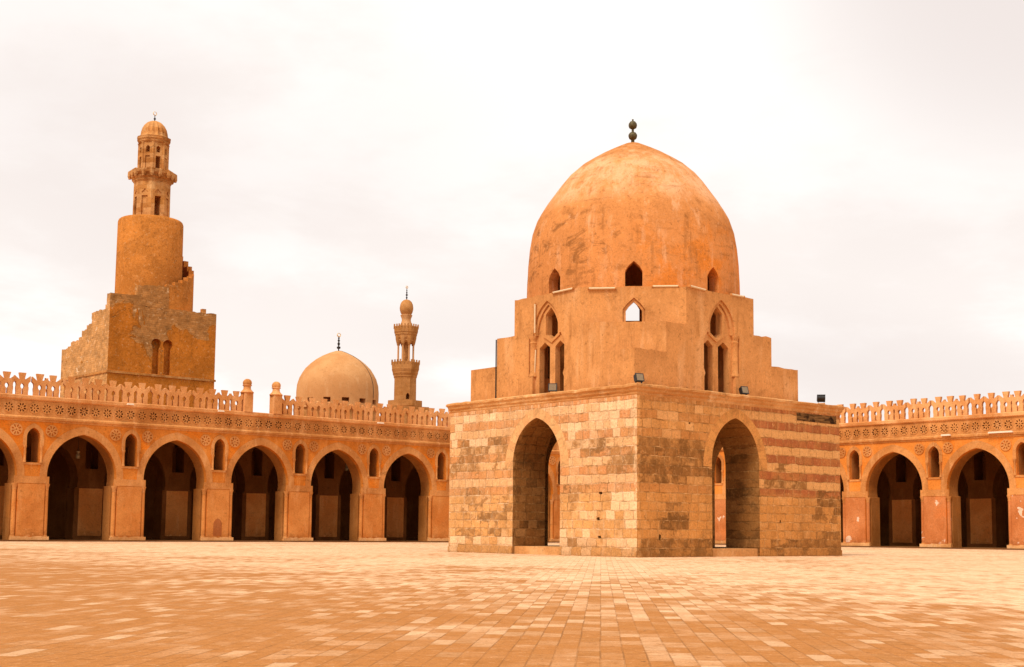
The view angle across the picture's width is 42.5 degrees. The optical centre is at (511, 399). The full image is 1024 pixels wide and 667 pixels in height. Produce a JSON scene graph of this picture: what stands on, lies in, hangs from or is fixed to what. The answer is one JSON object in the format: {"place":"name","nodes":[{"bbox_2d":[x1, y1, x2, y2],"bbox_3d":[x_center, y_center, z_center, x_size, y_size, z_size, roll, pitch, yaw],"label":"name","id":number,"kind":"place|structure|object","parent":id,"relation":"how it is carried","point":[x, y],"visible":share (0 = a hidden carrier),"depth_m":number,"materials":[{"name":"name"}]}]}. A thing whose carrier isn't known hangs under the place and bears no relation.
{"place":"outdoors","nodes":[
{"label":"outdoors","id":0,"kind":"place"},
{"bbox_2d":[0,541,1023,666],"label":"courtyard paving","id":1,"kind":"structure","parent":0,"point":[250,604],"depth_m":16.76,"materials":[{"name":"stone"}]},
{"bbox_2d":[0,371,559,542],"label":"arcade","id":2,"kind":"object","parent":1,"relation":"on","point":[141,469],"visible":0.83,"depth_m":102.72,"materials":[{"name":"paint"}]},
{"bbox_2d":[23,423,43,445],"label":"window frame","id":3,"kind":"structure","parent":2,"relation":"in","point":[33,425],"depth_m":89.84,"materials":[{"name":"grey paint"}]},
{"bbox_2d":[76,441,80,458],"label":"hanging lamp","id":4,"kind":"object","parent":2,"relation":"hanging from","point":[78,456],"visible":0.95,"depth_m":94.99,"materials":[{"name":"metal"}]},
{"bbox_2d":[121,429,140,450],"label":"window frame","id":5,"kind":"structure","parent":2,"relation":"in","point":[131,431],"depth_m":94.52,"materials":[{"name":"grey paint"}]},
{"bbox_2d":[211,435,228,454],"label":"window frame","id":6,"kind":"structure","parent":2,"relation":"in","point":[218,437],"depth_m":99.13,"materials":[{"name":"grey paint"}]},
{"bbox_2d":[292,440,307,458],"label":"window frame","id":7,"kind":"structure","parent":2,"relation":"in","point":[302,442],"depth_m":103.74,"materials":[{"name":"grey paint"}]},
{"bbox_2d":[367,444,380,462],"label":"window frame","id":8,"kind":"structure","parent":2,"relation":"in","point":[376,447],"depth_m":108.34,"materials":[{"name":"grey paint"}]},
{"bbox_2d":[435,449,448,465],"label":"window frame","id":9,"kind":"structure","parent":2,"relation":"in","point":[441,450],"depth_m":112.93,"materials":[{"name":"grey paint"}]},
{"bbox_2d":[556,457,559,471],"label":"window frame","id":10,"kind":"structure","parent":2,"relation":"in","point":[558,459],"depth_m":121.88,"materials":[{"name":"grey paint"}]},
{"bbox_2d":[446,119,844,556],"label":"domed pavilion","id":11,"kind":"structure","parent":1,"relation":"on","point":[632,221],"depth_m":57.12,"materials":[{"name":"orange stone"}]},
{"bbox_2d":[534,303,535,333],"bbox_3d":[1.008,-3.587,57.899,0.093,1.384,0.155,1,-6,0],"label":"tube light","id":12,"kind":"object","parent":11,"relation":"attached to","point":[534,318],"visible":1,"depth_m":57.87,"materials":[{"name":"grey paint"}]},
{"bbox_2d":[534,349,536,370],"bbox_3d":[1.020,-1.634,57.980,0.080,1.254,0.148,5,-7,-40],"label":"tube light","id":13,"kind":"object","parent":11,"relation":"attached to","point":[535,361],"visible":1,"depth_m":57.95,"materials":[{"name":"grey paint"}]},
{"bbox_2d":[548,383,556,390],"bbox_3d":[1.749,-0.501,56.315,0.377,0.408,0.226,0,-6,8],"label":"floodlight","id":14,"kind":"object","parent":11,"relation":"on","point":[552,386],"visible":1,"depth_m":56.23,"materials":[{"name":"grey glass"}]},
{"bbox_2d":[552,287,574,293],"bbox_3d":[2.197,-4.706,56.645,0.104,0.119,1.352,5,-7,-40],"label":"tube light","id":15,"kind":"object","parent":11,"relation":"attached to","point":[563,290],"visible":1,"depth_m":56.59,"materials":[{"name":"grey paint"}]},
{"bbox_2d":[588,287,615,289],"bbox_3d":[3.804,-4.722,55.684,1.201,0.112,0.102,0,-6,5],"label":"tube light","id":16,"kind":"object","parent":11,"relation":"attached to","point":[590,288],"visible":1,"depth_m":55.65,"materials":[{"name":"grey paint"}]},
{"bbox_2d":[623,298,644,321],"bbox_3d":[5.159,-3.787,55.714,0.920,1.040,0.120,0,-6,5],"label":"window frame","id":17,"kind":"structure","parent":11,"relation":"in","point":[633,300],"depth_m":55.67,"materials":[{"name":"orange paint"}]},
{"bbox_2d":[633,373,644,382],"bbox_3d":[5.063,-0.858,52.482,0.377,0.417,0.258,3,-6,-26],"label":"floodlight","id":18,"kind":"object","parent":11,"relation":"on","point":[638,377],"visible":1,"depth_m":52.42,"materials":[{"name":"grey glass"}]},
{"bbox_2d":[652,285,678,287],"bbox_3d":[6.476,-4.799,55.542,1.150,0.107,0.102,0,-6,5],"label":"tube light","id":19,"kind":"object","parent":11,"relation":"attached to","point":[665,286],"visible":1,"depth_m":55.51,"materials":[{"name":"grey paint"}]},
{"bbox_2d":[688,284,706,290],"bbox_3d":[7.878,-4.753,55.845,1.056,0.160,0.103,5,-7,-40],"label":"tube light","id":20,"kind":"object","parent":11,"relation":"attached to","point":[699,288],"visible":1,"depth_m":55.80,"materials":[{"name":"grey paint"}]},
{"bbox_2d":[730,293,744,297],"bbox_3d":[9.879,-4.567,57.612,0.900,0.099,0.104,5,-7,-40],"label":"tube light","id":21,"kind":"object","parent":11,"relation":"attached to","point":[731,294],"visible":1,"depth_m":57.54,"materials":[{"name":"grey paint"}]},
{"bbox_2d":[739,386,748,394],"bbox_3d":[10.010,-0.381,56.783,0.377,0.417,0.258,4,-7,-29],"label":"floodlight","id":22,"kind":"object","parent":11,"relation":"on","point":[743,390],"visible":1,"depth_m":56.71,"materials":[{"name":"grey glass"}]},
{"bbox_2d":[817,394,824,403],"bbox_3d":[14.294,0.019,60.842,0.377,0.526,0.318,0,-6,8],"label":"floodlight","id":23,"kind":"object","parent":11,"relation":"on","point":[820,398],"visible":0.82,"depth_m":60.75,"materials":[{"name":"black metal"}]},
{"bbox_2d":[715,391,1023,549],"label":"arcade","id":24,"kind":"object","parent":1,"relation":"on","point":[915,479],"visible":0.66,"depth_m":103.08,"materials":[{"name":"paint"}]},
{"bbox_2d":[718,454,723,469],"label":"window frame","id":25,"kind":"structure","parent":24,"relation":"in","point":[722,461],"depth_m":115.38,"materials":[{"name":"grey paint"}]},
{"bbox_2d":[847,446,861,464],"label":"window frame","id":26,"kind":"structure","parent":24,"relation":"in","point":[851,449],"depth_m":105.16,"materials":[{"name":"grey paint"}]},
{"bbox_2d":[925,442,941,461],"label":"window frame","id":27,"kind":"structure","parent":24,"relation":"in","point":[932,444],"depth_m":99.86,"materials":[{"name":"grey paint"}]},
{"bbox_2d":[988,431,1012,433],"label":"ledge lamp","id":28,"kind":"object","parent":24,"relation":"attached to","point":[1000,432],"visible":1,"depth_m":95.45,"materials":[{"name":"white plastic"}]},
{"bbox_2d":[1012,438,1023,458],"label":"window frame","id":29,"kind":"structure","parent":24,"relation":"in","point":[1019,440],"depth_m":94.82,"materials":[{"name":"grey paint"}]},
{"bbox_2d":[0,0,1023,425],"label":"sky","id":30,"kind":"structure","parent":0,"point":[863,160],"materials":[{"name":"white"}]},
{"label":"ground","id":31,"kind":"structure","parent":0,"visible":0},
{"bbox_2d":[60,112,215,408],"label":"spiral minaret","id":32,"kind":"object","parent":31,"relation":"on","point":[148,326],"visible":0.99,"depth_m":124.04,"materials":[{"name":"stone"}]},
{"bbox_2d":[296,333,378,420],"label":"domed mosque","id":33,"kind":"structure","parent":31,"relation":"on","point":[340,376],"depth_m":149.32,"materials":[{"name":"stone"}]},
{"bbox_2d":[382,286,428,424],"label":"balconied minaret","id":34,"kind":"object","parent":31,"relation":"on","point":[405,369],"visible":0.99,"depth_m":160.17,"materials":[{"name":"stone"}]}
]}

